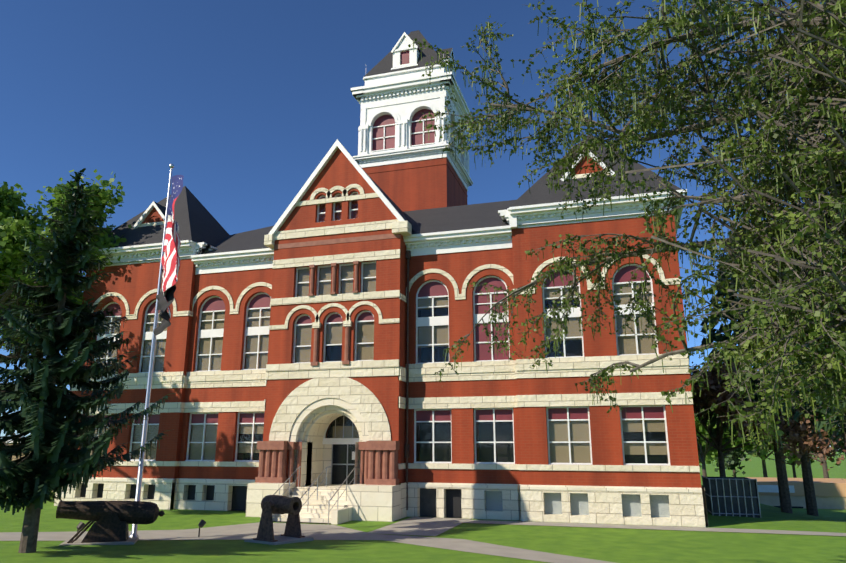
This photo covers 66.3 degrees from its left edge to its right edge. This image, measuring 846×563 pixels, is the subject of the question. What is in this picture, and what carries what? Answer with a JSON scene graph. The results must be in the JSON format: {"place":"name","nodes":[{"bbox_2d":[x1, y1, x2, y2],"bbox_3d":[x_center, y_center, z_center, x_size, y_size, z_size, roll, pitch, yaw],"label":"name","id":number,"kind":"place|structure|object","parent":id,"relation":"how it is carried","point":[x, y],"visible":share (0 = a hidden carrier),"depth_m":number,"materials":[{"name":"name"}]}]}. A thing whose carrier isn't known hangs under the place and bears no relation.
{"place":"outdoors","nodes":[
{"label":"outdoors","id":0,"kind":"place"},
{"bbox_2d":[67,148,700,487],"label":"courthouse brick walls","id":1,"kind":"structure","parent":0,"point":[423,184],"depth_m":31.59,"materials":[{"name":"red brick"}]},
{"bbox_2d":[100,30,681,333],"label":"courthouse slate roofs","id":2,"kind":"structure","parent":1,"relation":"on","point":[196,220],"depth_m":37.41,"materials":[{"name":"grey stone"}]},
{"bbox_2d":[405,250,410,509],"bbox_3d":[-0.737,4.439,30.993,0.220,12.300,0.220,-4,-15,16],"label":"downspout","id":3,"kind":"object","parent":1,"relation":"attached to","point":[408,255],"visible":0.85,"depth_m":30.94,"materials":[{"name":"red metal"}]},
{"bbox_2d":[0,0,842,449],"label":"sky","id":4,"kind":"structure","parent":0,"point":[245,99],"materials":[{"name":"blue"}]},
{"bbox_2d":[0,450,845,562],"bbox_3d":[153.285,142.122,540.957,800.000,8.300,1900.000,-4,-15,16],"label":"lawn","id":5,"kind":"structure","parent":0,"point":[621,545],"depth_m":21.20,"materials":[{"name":"green plant"}]},
{"bbox_2d":[7,443,52,491],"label":"tan brick annex","id":6,"kind":"object","parent":5,"relation":"on","point":[14,459],"depth_m":46.49,"materials":[{"name":"beige brick"}]},
{"bbox_2d":[0,169,131,362],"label":"tree","id":7,"kind":"object","parent":5,"relation":"on","point":[11,227],"depth_m":37.14,"materials":[{"name":"green plant"}]},
{"bbox_2d":[0,168,174,552],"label":"spruce","id":8,"kind":"object","parent":5,"relation":"on","point":[38,493],"depth_m":18.36,"materials":[{"name":"green plant"}]},
{"bbox_2d":[54,170,708,527],"bbox_3d":[-0.797,5.320,43.531,32.540,18.500,25.980,-4,-15,16],"label":"courthouse rusticated stone","id":9,"kind":"object","parent":5,"relation":"on","point":[332,380],"visible":0.62,"depth_m":30.67,"materials":[{"name":"beige stone"}]},
{"bbox_2d":[486,491,669,517],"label":"courthouse glass blocks","id":10,"kind":"structure","parent":9,"relation":"in","point":[631,505],"depth_m":27.49,"materials":[{"name":"white glass"}]},
{"bbox_2d":[82,398,701,524],"bbox_3d":[-4.500,8.387,29.982,32.300,5.950,5.050,-4,-15,16],"label":"courthouse dressed stone","id":11,"kind":"object","parent":5,"relation":"on","point":[365,502],"visible":0.6,"depth_m":29.44,"materials":[{"name":"beige stone"}]},
{"bbox_2d":[255,233,400,486],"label":"columns","id":12,"kind":"structure","parent":11,"relation":"on","point":[378,462],"depth_m":30.60,"materials":[{"name":"red stone"}]},
{"bbox_2d":[6,32,794,492],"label":"white trim","id":13,"kind":"structure","parent":5,"relation":"on","point":[402,96],"depth_m":34.30,"materials":[{"name":"white paint"}]},
{"bbox_2d":[88,51,663,423],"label":"courthouse maroon panels","id":14,"kind":"object","parent":13,"relation":"attached to","point":[624,274],"visible":0.56,"depth_m":31.25,"materials":[{"name":"red paint"}]},
{"bbox_2d":[85,263,666,462],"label":"courthouse window blinds","id":15,"kind":"object","parent":13,"relation":"attached to","point":[581,428],"depth_m":32.15,"materials":[{"name":"beige fabric"}]},
{"bbox_2d":[93,202,666,483],"bbox_3d":[-4.065,2.889,32.865,29.980,14.280,2.050,-4,-15,16],"label":"courthouse window glass","id":16,"kind":"object","parent":13,"relation":"in","point":[421,361],"visible":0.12,"depth_m":31.60,"materials":[{"name":"glass"}]},
{"bbox_2d":[0,517,845,562],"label":"concrete walkways","id":17,"kind":"structure","parent":5,"relation":"on","point":[421,526],"depth_m":23.35,"materials":[{"name":"grey concrete"}]},
{"bbox_2d":[56,501,164,542],"bbox_3d":[-9.998,7.652,20.780,3.168,1.264,0.998,4,-15,-17],"label":"cannon","id":18,"kind":"object","parent":17,"relation":"on","point":[113,519],"visible":0.98,"depth_m":20.47,"materials":[{"name":"metal"}]},
{"bbox_2d":[76,519,205,536],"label":"ground spotlights","id":19,"kind":"object","parent":17,"relation":"on","point":[201,524],"visible":0.81,"depth_m":22.67,"materials":[{"name":"grey metal"}]},
{"bbox_2d":[129,164,173,539],"bbox_3d":[-9.631,2.050,23.195,0.320,13.530,0.320,-4,-15,16],"label":"flagpole","id":20,"kind":"object","parent":17,"relation":"on","point":[141,466],"visible":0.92,"depth_m":22.81,"materials":[{"name":"silver metal"}]},
{"bbox_2d":[153,269,175,337],"bbox_3d":[-9.073,0.660,22.634,0.484,2.647,1.998,9,-17,-33],"label":"flag","id":21,"kind":"object","parent":20,"relation":"attached to","point":[163,303],"visible":0.77,"depth_m":22.29,"materials":[{"name":"black fabric"}]},
{"bbox_2d":[161,175,183,320],"bbox_3d":[-8.867,-1.444,22.955,0.507,5.810,2.555,8,-16,-28],"label":"us flag","id":22,"kind":"object","parent":20,"relation":"attached to","point":[170,260],"visible":0.96,"depth_m":22.75,"materials":[{"name":"fabric"}]},
{"bbox_2d":[253,495,304,541],"bbox_3d":[-4.872,7.978,21.961,1.591,1.385,1.440,-10,-17,35],"label":"mortar monument","id":23,"kind":"object","parent":17,"relation":"on","point":[280,504],"visible":1,"depth_m":21.66,"materials":[{"name":"brown metal"}]},
{"bbox_2d":[138,53,760,524],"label":"steel handrails","id":24,"kind":"object","parent":5,"relation":"on","point":[726,513],"visible":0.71,"depth_m":29.80,"materials":[{"name":"grey metal"}]},
{"bbox_2d":[420,477,759,517],"bbox_3d":[8.026,10.532,31.238,16.363,2.000,3.452,0,-14,0],"label":"mechanical enclosure","id":25,"kind":"object","parent":5,"relation":"on","point":[427,502],"visible":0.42,"depth_m":29.88,"materials":[{"name":"black metal"}]},
{"bbox_2d":[698,434,745,476],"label":"tree","id":26,"kind":"object","parent":5,"relation":"on","point":[714,455],"depth_m":122.49,"materials":[{"name":"green plant"}]},
{"bbox_2d":[694,385,757,476],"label":"tree","id":27,"kind":"object","parent":5,"relation":"on","point":[699,427],"depth_m":97.56,"materials":[{"name":"green plant"}]},
{"bbox_2d":[689,353,845,479],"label":"tree","id":28,"kind":"object","parent":5,"relation":"on","point":[795,438],"depth_m":32.54,"materials":[{"name":"green plant"}]},
{"bbox_2d":[698,224,845,513],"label":"tree","id":29,"kind":"object","parent":5,"relation":"on","point":[718,338],"depth_m":35.38,"materials":[{"name":"green plant"}]},
{"bbox_2d":[705,373,842,476],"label":"tree","id":30,"kind":"object","parent":5,"relation":"on","point":[732,462],"depth_m":115.12,"materials":[{"name":"green plant"}]},
{"bbox_2d":[725,378,842,477],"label":"tree","id":31,"kind":"object","parent":5,"relation":"on","point":[762,455],"depth_m":86.78,"materials":[{"name":"green plant"}]},
{"bbox_2d":[723,221,845,515],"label":"tree","id":32,"kind":"object","parent":5,"relation":"on","point":[810,496],"depth_m":35.48,"materials":[{"name":"green plant"}]},
{"bbox_2d":[734,444,844,477],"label":"tree","id":33,"kind":"object","parent":5,"relation":"on","point":[811,459],"depth_m":134.31,"materials":[{"name":"plant"}]},
{"bbox_2d":[751,207,845,456],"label":"tree","id":34,"kind":"object","parent":5,"relation":"on","point":[797,414],"depth_m":32.05,"materials":[{"name":"green plant"}]},
{"bbox_2d":[759,495,845,508],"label":"shop walls","id":35,"kind":"structure","parent":5,"relation":"on","point":[827,502],"depth_m":64.31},
{"bbox_2d":[746,477,845,496],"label":"building","id":36,"kind":"structure","parent":35,"relation":"attached to","point":[829,487],"depth_m":64.81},
{"bbox_2d":[827,428,843,452],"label":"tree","id":37,"kind":"object","parent":5,"relation":"on","point":[837,437],"depth_m":109.63,"materials":[{"name":"plant"}]},
{"bbox_2d":[80,298,802,517],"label":"dark courthouse interiors","id":38,"kind":"object","parent":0,"point":[453,501],"visible":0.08,"depth_m":30.82,"materials":[{"name":"black"}]},
{"bbox_2d":[408,0,845,463],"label":"overhanging tree","id":39,"kind":"object","parent":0,"point":[837,367],"depth_m":9.71,"materials":[{"name":"green plant"}]}
]}

